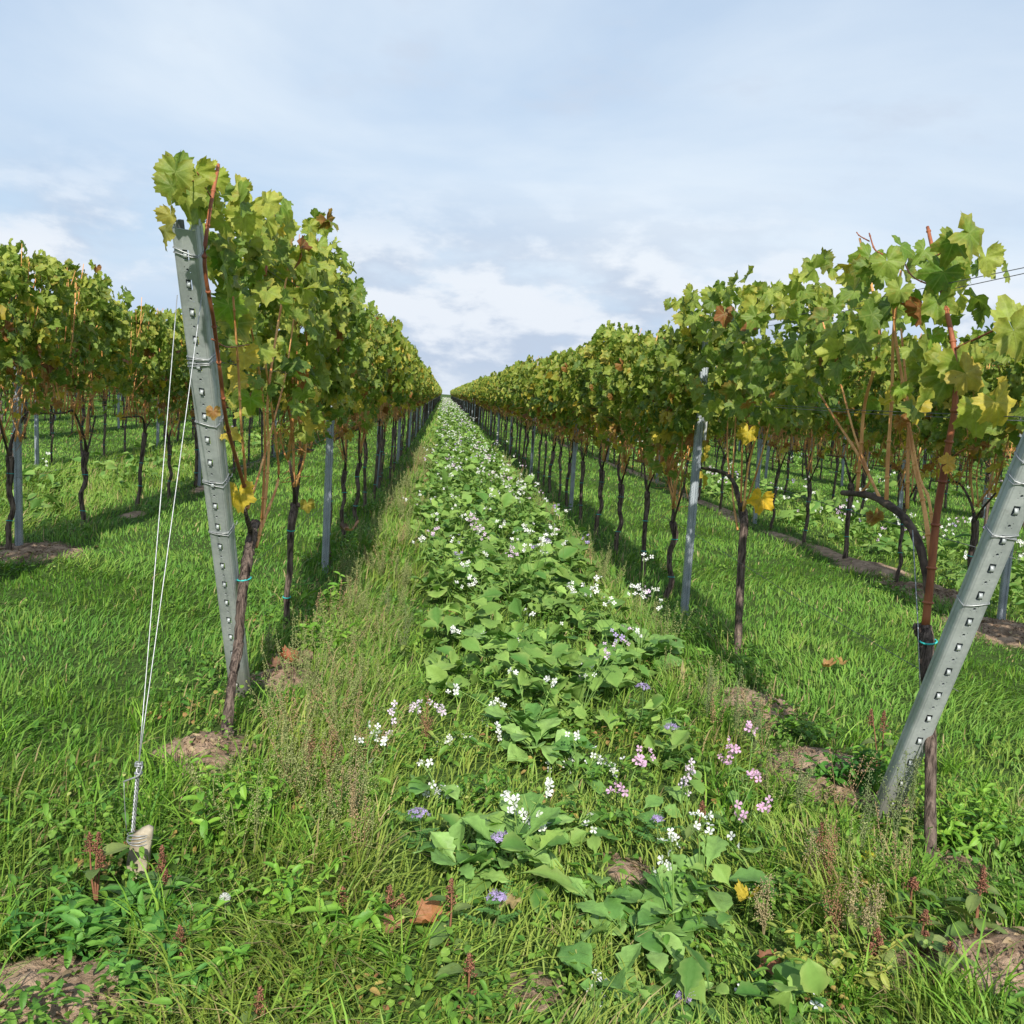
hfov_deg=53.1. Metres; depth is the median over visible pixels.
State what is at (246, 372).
grapevine
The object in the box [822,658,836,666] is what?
fallen leaf
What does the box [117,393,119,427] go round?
trellis post
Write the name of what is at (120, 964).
mercury plant
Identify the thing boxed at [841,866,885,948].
seed stalk
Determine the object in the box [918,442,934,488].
grapevine
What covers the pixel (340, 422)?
grapevine
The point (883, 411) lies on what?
trellis wire
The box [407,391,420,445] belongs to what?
grapevine
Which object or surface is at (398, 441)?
trellis post
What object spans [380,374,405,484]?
grapevine
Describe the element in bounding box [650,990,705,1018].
phacelia plant
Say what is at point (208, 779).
mercury plant
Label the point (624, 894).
radish plant
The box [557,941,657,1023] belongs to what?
radish plant
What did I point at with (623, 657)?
radish plant
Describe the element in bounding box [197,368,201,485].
trellis post
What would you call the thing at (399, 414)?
grapevine
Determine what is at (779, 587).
trellis wire
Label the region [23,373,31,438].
grapevine
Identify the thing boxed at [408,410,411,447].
trellis post
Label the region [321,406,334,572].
trellis post
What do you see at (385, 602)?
seed stalk
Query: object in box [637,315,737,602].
grapevine
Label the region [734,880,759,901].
fallen leaf
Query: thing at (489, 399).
grapevine
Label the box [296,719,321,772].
seed stalk
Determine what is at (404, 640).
seed stalk
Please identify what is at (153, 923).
mercury plant
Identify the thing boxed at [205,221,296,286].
trellis wire
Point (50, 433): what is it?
grapevine
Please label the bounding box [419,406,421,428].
trellis post
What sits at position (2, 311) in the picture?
grapevine
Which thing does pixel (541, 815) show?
radish plant
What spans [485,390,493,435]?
grapevine
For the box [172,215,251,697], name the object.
end post
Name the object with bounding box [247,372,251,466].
grapevine
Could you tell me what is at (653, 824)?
phacelia plant
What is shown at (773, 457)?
grapevine
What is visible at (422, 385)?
grapevine
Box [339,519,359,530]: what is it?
fallen leaf
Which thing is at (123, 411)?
grapevine
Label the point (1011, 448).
grapevine
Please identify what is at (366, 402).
grapevine
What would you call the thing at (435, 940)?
amaranth plant
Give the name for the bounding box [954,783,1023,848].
mercury plant
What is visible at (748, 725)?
radish plant
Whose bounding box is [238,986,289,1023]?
amaranth plant
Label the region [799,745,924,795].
mercury plant
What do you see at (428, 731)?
seed stalk
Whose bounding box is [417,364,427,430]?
grapevine
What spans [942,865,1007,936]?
amaranth plant
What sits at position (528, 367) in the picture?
grapevine
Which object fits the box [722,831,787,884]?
radish plant
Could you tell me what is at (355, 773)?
seed stalk
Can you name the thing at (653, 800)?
radish plant
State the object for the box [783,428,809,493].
grapevine
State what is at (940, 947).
amaranth plant
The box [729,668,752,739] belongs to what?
seed stalk
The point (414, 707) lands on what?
radish plant
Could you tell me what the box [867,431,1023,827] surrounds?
end post
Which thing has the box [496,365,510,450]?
grapevine
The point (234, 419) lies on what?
grapevine
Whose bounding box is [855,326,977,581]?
grapevine
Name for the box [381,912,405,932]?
fallen leaf
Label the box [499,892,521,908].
fallen leaf
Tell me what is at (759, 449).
trellis post
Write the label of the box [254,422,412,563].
trellis wire
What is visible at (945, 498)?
grapevine
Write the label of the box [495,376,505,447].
grapevine
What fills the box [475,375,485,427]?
grapevine
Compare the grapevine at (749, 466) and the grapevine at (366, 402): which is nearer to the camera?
the grapevine at (366, 402)
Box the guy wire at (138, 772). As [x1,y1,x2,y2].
[123,291,202,832]
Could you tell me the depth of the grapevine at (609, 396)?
10.26 m
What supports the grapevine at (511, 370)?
on the ground at (778, 942)
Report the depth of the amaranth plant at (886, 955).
2.75 m
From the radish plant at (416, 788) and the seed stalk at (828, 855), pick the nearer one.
the seed stalk at (828, 855)
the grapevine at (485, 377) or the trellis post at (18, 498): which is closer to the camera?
the trellis post at (18, 498)
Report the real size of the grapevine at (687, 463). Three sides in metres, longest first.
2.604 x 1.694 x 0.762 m
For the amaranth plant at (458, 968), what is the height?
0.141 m
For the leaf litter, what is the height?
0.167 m
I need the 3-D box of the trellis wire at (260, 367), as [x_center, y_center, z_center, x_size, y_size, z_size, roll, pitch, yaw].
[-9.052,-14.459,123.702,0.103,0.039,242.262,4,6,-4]
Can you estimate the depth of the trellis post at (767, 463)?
21.32 m
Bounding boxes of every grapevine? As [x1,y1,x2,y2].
[0,238,82,549]
[0,287,42,455]
[0,305,6,324]
[0,386,5,435]
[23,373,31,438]
[27,320,73,464]
[28,258,142,529]
[47,381,53,436]
[59,326,110,456]
[71,390,75,433]
[85,339,133,456]
[89,376,100,431]
[110,297,188,509]
[114,324,139,451]
[122,395,124,427]
[137,325,198,498]
[151,150,376,737]
[161,375,164,443]
[164,308,229,487]
[176,398,180,442]
[191,416,193,439]
[204,326,249,420]
[226,340,252,472]
[233,224,361,628]
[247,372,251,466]
[258,389,262,458]
[271,410,274,457]
[282,351,299,454]
[299,271,363,567]
[326,308,374,543]
[345,308,395,526]
[362,305,389,512]
[373,315,410,499]
[378,319,406,488]
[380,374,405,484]
[389,337,415,479]
[393,370,413,463]
[393,389,410,471]
[399,342,418,463]
[400,346,422,458]
[401,346,421,455]
[405,363,423,451]
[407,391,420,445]
[411,372,424,440]
[412,363,426,440]
[414,360,426,438]
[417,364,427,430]
[418,368,428,407]
[418,384,427,431]
[422,372,430,420]
[422,374,432,426]
[424,366,432,408]
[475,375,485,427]
[476,377,484,428]
[480,376,486,431]
[482,376,490,434]
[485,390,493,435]
[486,371,496,430]
[486,385,494,437]
[487,375,497,438]
[490,371,501,441]
[491,372,500,442]
[494,378,504,446]
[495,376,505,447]
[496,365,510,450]
[501,366,515,455]
[502,366,511,453]
[507,360,522,459]
[507,361,522,463]
[513,359,536,466]
[514,373,536,469]
[518,354,541,472]
[525,367,548,481]
[532,356,552,486]
[533,350,565,493]
[542,351,567,501]
[548,347,584,510]
[561,340,608,519]
[577,320,634,535]
[593,323,657,553]
[613,435,617,464]
[615,320,693,575]
[632,447,634,470]
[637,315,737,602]
[660,265,838,653]
[683,364,718,492]
[689,373,730,500]
[708,366,751,508]
[715,439,719,467]
[718,212,1023,863]
[731,335,788,499]
[732,421,737,458]
[745,416,752,480]
[754,424,782,473]
[758,342,812,530]
[771,438,777,469]
[781,344,860,544]
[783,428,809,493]
[801,436,806,476]
[802,425,829,479]
[817,335,917,558]
[819,429,831,479]
[823,393,859,506]
[843,386,898,515]
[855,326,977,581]
[860,442,877,488]
[877,432,899,475]
[879,393,923,523]
[913,438,929,502]
[915,392,970,529]
[916,323,1023,569]
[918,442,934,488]
[944,455,964,508]
[956,432,968,490]
[965,437,1013,518]
[966,362,1023,533]
[981,358,1023,449]
[1002,436,1023,527]
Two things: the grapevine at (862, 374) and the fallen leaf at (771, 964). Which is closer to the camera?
the fallen leaf at (771, 964)
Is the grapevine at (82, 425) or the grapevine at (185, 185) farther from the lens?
the grapevine at (82, 425)
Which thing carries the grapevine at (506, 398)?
on the ground at (778, 942)
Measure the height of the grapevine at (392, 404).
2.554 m
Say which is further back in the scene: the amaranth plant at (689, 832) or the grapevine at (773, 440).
the grapevine at (773, 440)
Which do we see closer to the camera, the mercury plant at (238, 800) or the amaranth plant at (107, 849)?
the amaranth plant at (107, 849)
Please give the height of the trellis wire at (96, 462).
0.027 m
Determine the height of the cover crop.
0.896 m
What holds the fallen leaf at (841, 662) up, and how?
on the ground at (778, 942)
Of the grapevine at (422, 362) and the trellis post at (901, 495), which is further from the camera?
the grapevine at (422, 362)
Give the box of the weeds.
[0,414,1023,1023]
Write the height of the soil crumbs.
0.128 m
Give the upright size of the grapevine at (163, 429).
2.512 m
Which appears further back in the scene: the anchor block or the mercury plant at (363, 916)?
the anchor block
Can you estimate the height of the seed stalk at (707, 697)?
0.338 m
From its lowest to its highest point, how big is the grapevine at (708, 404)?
2.453 m
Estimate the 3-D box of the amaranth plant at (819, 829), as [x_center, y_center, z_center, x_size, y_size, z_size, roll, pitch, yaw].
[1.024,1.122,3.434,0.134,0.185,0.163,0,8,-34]
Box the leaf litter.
[0,543,1023,1019]
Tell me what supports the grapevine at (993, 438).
on the ground at (778, 942)
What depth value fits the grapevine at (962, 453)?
13.70 m
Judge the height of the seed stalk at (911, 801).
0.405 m
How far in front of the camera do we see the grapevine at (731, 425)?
15.56 m
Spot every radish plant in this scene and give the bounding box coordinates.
[348,720,397,793]
[386,698,446,748]
[406,758,468,806]
[412,819,507,882]
[435,717,595,764]
[446,667,572,749]
[450,622,517,658]
[455,777,565,902]
[496,789,596,844]
[510,608,576,647]
[517,637,641,687]
[545,730,624,796]
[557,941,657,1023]
[561,873,645,943]
[567,552,684,680]
[574,894,687,961]
[598,745,663,826]
[610,951,721,1023]
[635,828,730,945]
[656,810,773,915]
[663,758,730,835]
[714,720,761,830]
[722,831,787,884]
[734,795,785,866]
[734,977,826,1023]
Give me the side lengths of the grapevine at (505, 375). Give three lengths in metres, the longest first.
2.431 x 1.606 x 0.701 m
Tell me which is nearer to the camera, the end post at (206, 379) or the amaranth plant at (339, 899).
the amaranth plant at (339, 899)
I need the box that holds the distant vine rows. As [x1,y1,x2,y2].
[10,375,1004,474]
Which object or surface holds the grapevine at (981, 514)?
on the ground at (778, 942)
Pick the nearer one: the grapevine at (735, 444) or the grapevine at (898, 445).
the grapevine at (898, 445)
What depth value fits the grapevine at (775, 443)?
13.27 m
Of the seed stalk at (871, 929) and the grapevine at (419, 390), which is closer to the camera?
the seed stalk at (871, 929)
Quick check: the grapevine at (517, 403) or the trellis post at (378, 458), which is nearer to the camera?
the trellis post at (378, 458)
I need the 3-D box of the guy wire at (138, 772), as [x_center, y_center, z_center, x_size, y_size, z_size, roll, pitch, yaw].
[-1.101,0.104,3.252,0.090,1.645,0.636,3,6,-9]
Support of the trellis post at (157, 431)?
on the ground at (778, 942)
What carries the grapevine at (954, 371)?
on the ground at (778, 942)
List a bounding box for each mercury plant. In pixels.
[1,895,116,968]
[48,875,146,961]
[94,898,223,1005]
[130,878,207,961]
[171,900,252,997]
[180,763,289,849]
[190,751,263,810]
[219,839,352,937]
[291,571,347,625]
[293,874,398,961]
[294,610,356,660]
[773,920,911,1005]
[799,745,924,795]
[852,724,924,792]
[911,768,1005,856]
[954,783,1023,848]
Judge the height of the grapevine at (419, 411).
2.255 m
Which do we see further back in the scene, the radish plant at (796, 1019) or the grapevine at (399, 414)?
the grapevine at (399, 414)
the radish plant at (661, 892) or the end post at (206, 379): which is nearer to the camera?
the radish plant at (661, 892)
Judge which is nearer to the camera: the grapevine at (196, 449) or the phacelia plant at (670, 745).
the phacelia plant at (670, 745)
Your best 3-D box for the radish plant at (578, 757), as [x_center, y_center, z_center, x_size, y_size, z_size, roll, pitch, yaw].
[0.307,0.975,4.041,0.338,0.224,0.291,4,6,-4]
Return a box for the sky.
[0,0,1023,394]
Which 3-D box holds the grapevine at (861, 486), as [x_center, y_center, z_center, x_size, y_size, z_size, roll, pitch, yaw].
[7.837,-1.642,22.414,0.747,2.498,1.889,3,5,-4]
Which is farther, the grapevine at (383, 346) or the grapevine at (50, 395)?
the grapevine at (50, 395)
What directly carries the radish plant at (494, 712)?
on the ground at (778, 942)
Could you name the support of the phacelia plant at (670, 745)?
on the ground at (778, 942)
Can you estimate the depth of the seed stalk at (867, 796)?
3.44 m
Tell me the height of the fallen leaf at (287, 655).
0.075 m
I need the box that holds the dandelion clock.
[219,892,230,942]
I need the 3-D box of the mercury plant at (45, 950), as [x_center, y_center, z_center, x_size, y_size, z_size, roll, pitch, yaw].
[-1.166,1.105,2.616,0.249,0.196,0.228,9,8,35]
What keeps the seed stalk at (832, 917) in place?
on the ground at (778, 942)
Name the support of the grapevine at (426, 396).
on the ground at (778, 942)
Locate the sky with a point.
(505, 181)
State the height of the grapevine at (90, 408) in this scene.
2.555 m
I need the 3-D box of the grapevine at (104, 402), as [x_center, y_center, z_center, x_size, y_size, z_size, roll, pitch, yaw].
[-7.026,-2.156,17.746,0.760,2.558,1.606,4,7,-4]
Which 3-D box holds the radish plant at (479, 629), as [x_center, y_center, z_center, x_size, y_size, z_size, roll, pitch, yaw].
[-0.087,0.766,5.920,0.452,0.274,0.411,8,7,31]
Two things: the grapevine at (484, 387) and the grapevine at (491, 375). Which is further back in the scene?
the grapevine at (484, 387)
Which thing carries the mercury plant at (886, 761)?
on the ground at (778, 942)
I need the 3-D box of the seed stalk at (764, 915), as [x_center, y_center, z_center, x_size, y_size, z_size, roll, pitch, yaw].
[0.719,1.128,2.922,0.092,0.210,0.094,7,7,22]
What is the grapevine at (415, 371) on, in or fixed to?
on the ground at (778, 942)
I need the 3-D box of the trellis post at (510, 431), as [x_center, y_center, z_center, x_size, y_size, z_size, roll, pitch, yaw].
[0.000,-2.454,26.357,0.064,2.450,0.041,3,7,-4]
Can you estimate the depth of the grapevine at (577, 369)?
12.78 m
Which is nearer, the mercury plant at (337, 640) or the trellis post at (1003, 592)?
the mercury plant at (337, 640)
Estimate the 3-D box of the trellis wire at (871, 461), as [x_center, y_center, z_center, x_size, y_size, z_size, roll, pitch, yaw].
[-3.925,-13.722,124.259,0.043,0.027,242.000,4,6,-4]
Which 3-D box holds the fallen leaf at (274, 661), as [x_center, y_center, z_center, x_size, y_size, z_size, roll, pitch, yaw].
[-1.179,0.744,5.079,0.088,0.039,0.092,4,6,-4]
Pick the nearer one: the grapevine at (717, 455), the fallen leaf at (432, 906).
the fallen leaf at (432, 906)
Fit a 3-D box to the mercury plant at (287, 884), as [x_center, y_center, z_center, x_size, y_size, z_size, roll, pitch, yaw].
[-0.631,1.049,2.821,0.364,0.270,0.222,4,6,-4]
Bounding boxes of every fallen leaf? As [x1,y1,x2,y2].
[266,656,281,667]
[277,646,299,661]
[302,649,313,659]
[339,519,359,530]
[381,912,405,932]
[409,892,449,923]
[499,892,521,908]
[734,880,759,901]
[753,948,780,974]
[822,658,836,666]
[837,656,847,664]
[861,850,878,862]
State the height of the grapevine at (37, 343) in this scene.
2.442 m
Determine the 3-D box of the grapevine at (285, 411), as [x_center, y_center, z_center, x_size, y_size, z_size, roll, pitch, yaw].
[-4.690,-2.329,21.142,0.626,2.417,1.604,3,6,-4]
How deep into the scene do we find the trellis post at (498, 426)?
32.61 m
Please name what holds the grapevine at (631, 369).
on the ground at (778, 942)
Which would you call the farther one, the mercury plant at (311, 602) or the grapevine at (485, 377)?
the grapevine at (485, 377)
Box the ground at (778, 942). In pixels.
[0,386,1023,1023]
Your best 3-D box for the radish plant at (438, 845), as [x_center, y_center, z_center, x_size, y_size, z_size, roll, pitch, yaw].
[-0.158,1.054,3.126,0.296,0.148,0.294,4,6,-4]
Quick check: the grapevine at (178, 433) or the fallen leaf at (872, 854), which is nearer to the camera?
the fallen leaf at (872, 854)
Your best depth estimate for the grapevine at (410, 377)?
17.05 m
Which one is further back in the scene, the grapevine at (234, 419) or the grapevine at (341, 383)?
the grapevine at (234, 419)
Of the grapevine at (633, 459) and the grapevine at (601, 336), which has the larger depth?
the grapevine at (633, 459)
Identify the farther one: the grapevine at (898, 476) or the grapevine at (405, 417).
the grapevine at (405, 417)
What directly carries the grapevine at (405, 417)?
on the ground at (778, 942)
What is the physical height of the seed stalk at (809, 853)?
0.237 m
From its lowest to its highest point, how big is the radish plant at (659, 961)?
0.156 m
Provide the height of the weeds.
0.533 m
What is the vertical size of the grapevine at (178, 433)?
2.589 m
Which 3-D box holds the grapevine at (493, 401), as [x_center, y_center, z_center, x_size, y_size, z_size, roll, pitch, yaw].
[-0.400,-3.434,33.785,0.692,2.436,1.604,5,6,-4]
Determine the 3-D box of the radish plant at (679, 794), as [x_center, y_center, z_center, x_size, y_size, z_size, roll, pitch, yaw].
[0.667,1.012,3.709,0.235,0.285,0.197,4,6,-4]
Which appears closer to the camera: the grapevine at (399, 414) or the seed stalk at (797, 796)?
the seed stalk at (797, 796)
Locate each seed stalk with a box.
[260,620,276,657]
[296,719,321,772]
[318,728,340,783]
[340,749,364,835]
[382,580,391,623]
[393,606,413,660]
[412,690,440,752]
[695,663,719,728]
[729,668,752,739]
[741,693,764,755]
[748,872,777,941]
[780,750,815,827]
[792,825,825,885]
[813,825,841,902]
[819,883,852,942]
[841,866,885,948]
[847,767,878,857]
[857,879,895,962]
[876,747,914,848]
[900,752,924,839]
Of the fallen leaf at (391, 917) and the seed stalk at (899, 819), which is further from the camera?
the seed stalk at (899, 819)
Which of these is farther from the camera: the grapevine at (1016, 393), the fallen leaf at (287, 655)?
the grapevine at (1016, 393)
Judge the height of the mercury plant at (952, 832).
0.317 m
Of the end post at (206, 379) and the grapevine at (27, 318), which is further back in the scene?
the grapevine at (27, 318)
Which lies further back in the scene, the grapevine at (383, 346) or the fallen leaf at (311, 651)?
the grapevine at (383, 346)
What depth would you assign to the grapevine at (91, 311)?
9.26 m
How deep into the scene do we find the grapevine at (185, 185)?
4.19 m
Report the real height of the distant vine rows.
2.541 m
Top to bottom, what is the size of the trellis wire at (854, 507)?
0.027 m
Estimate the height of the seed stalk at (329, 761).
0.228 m
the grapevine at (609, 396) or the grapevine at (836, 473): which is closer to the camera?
the grapevine at (609, 396)
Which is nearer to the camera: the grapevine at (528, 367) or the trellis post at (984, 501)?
the trellis post at (984, 501)
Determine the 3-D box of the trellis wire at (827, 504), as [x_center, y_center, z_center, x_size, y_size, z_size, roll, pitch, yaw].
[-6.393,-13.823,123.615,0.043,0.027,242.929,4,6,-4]
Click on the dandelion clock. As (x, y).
(223, 895)
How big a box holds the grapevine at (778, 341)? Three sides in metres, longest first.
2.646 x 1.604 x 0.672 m
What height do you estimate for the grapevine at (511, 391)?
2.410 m
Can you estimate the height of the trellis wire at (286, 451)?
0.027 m
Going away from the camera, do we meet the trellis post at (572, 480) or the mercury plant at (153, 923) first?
the mercury plant at (153, 923)
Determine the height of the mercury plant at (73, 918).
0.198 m
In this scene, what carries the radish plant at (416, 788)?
on the ground at (778, 942)
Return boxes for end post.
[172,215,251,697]
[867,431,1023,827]
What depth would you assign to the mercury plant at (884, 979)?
2.69 m
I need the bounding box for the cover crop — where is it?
[0,397,1023,1023]
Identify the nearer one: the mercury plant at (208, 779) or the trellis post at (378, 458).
the mercury plant at (208, 779)
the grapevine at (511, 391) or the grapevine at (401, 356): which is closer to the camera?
the grapevine at (401, 356)
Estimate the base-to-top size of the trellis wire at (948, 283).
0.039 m
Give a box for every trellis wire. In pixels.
[0,423,288,480]
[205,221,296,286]
[220,359,301,375]
[229,410,394,469]
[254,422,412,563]
[479,413,957,690]
[564,426,1015,558]
[635,446,1022,554]
[656,267,1023,344]
[725,438,999,482]
[759,405,1023,421]
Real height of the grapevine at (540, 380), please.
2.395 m
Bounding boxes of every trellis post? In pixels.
[11,265,22,545]
[34,377,38,466]
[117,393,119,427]
[156,401,159,445]
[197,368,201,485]
[273,410,276,456]
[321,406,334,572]
[376,406,381,490]
[396,419,400,463]
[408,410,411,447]
[415,408,417,435]
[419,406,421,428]
[496,406,499,443]
[508,412,512,454]
[529,361,538,473]
[569,419,577,511]
[680,313,711,618]
[753,427,762,523]
[764,434,770,478]
[840,436,845,485]
[897,449,905,525]
[982,457,990,518]
[996,418,1022,619]
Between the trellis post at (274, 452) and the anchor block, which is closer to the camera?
the anchor block
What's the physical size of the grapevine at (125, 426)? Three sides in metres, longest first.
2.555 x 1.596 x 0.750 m
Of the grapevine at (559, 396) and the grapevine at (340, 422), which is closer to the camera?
the grapevine at (340, 422)
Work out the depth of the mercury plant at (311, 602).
6.37 m
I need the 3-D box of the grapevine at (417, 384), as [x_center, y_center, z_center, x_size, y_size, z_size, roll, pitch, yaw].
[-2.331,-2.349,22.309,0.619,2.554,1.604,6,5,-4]
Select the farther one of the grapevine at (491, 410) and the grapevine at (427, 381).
the grapevine at (491, 410)
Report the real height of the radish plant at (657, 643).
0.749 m
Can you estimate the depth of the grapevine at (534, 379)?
17.75 m
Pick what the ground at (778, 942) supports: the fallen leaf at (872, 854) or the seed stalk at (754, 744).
the seed stalk at (754, 744)
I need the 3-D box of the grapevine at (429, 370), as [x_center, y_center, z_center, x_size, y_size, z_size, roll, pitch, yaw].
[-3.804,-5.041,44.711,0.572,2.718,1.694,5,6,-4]
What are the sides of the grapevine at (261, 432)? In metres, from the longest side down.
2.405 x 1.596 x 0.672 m
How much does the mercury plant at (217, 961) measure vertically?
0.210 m
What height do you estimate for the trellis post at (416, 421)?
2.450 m
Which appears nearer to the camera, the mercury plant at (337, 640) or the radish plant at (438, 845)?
the radish plant at (438, 845)
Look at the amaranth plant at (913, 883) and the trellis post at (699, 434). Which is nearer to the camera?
the amaranth plant at (913, 883)
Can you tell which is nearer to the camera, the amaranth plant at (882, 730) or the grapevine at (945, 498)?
the amaranth plant at (882, 730)
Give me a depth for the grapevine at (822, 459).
25.09 m
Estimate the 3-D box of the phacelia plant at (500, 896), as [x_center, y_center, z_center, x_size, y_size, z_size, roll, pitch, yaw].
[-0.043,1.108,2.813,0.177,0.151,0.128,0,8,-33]
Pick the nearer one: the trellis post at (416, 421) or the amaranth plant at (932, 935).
the amaranth plant at (932, 935)
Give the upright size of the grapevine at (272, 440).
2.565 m
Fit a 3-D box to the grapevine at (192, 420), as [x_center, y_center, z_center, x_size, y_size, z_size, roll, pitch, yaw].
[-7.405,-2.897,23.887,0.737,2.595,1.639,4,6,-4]
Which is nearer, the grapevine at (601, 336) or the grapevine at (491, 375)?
the grapevine at (601, 336)
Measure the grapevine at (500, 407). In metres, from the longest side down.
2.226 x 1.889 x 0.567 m
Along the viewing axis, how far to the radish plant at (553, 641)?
6.10 m
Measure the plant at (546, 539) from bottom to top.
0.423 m
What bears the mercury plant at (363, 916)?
on the ground at (778, 942)
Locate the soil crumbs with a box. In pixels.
[0,539,1023,1023]
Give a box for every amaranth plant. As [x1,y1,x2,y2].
[80,832,129,904]
[133,844,194,913]
[149,924,204,981]
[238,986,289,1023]
[318,886,352,930]
[369,884,413,930]
[425,878,473,950]
[434,953,487,1023]
[679,800,724,841]
[796,822,832,875]
[841,927,899,979]
[860,709,895,780]
[882,876,944,927]
[894,909,947,952]
[919,930,978,986]
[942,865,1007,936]
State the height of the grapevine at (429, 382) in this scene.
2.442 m
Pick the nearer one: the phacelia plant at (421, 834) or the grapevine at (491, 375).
the phacelia plant at (421, 834)
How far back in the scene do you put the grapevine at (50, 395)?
15.32 m
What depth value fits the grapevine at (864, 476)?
16.46 m
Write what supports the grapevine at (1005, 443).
on the ground at (778, 942)
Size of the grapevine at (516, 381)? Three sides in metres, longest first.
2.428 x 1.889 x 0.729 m
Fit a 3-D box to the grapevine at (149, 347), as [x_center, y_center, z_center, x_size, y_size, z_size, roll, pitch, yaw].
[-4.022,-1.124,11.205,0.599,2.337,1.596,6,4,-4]
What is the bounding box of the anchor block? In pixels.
[126,825,153,878]
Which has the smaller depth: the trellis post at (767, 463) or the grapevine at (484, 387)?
the trellis post at (767, 463)
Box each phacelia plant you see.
[392,806,438,856]
[461,880,521,936]
[476,830,507,871]
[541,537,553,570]
[627,683,655,735]
[628,809,682,862]
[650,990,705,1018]
[656,722,685,773]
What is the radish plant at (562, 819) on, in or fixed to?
on the ground at (778, 942)
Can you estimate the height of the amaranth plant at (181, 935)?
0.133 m
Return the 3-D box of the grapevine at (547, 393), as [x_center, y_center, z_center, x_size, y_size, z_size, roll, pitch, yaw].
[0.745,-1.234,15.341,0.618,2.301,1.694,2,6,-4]
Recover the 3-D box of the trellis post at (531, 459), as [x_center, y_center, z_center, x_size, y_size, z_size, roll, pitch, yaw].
[0.436,-1.734,20.163,0.065,2.450,0.040,1,8,-21]
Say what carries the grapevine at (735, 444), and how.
on the ground at (778, 942)
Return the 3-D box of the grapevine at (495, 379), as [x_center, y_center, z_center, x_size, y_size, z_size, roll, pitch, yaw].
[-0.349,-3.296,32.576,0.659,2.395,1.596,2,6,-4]
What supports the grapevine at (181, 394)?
on the ground at (778, 942)
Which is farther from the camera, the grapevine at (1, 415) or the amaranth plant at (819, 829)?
the grapevine at (1, 415)
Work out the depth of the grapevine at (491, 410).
37.55 m
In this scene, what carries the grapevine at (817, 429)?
on the ground at (778, 942)
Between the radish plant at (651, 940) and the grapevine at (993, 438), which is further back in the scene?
the grapevine at (993, 438)
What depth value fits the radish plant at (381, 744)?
3.82 m
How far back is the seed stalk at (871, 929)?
2.81 m
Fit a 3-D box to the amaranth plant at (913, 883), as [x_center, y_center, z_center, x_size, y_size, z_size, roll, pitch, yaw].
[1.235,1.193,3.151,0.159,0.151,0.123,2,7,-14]
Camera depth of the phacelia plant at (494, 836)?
3.12 m
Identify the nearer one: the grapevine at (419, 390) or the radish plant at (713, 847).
the radish plant at (713, 847)
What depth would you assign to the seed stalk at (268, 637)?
5.50 m
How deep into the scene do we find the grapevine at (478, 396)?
44.76 m
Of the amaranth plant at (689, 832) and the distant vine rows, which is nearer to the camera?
the amaranth plant at (689, 832)
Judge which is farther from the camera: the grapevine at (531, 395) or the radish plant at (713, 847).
the grapevine at (531, 395)
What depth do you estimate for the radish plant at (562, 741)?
4.23 m
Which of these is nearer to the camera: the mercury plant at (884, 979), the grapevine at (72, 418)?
the mercury plant at (884, 979)
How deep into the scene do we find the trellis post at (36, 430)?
14.84 m
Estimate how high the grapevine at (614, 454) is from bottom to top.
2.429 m
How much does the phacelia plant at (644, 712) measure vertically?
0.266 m
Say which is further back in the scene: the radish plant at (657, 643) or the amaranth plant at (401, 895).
the radish plant at (657, 643)
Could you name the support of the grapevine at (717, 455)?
on the ground at (778, 942)
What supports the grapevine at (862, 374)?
on the ground at (778, 942)
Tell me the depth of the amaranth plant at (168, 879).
2.81 m
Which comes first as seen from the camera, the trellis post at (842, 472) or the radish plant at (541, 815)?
the radish plant at (541, 815)
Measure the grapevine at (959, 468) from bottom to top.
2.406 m
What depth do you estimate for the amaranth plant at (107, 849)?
2.85 m
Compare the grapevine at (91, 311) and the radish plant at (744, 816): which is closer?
the radish plant at (744, 816)
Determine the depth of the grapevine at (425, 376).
31.01 m
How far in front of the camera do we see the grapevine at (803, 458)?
26.36 m
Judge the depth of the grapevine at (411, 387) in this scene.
19.81 m
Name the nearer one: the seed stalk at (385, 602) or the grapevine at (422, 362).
the seed stalk at (385, 602)
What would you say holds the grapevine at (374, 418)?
on the ground at (778, 942)

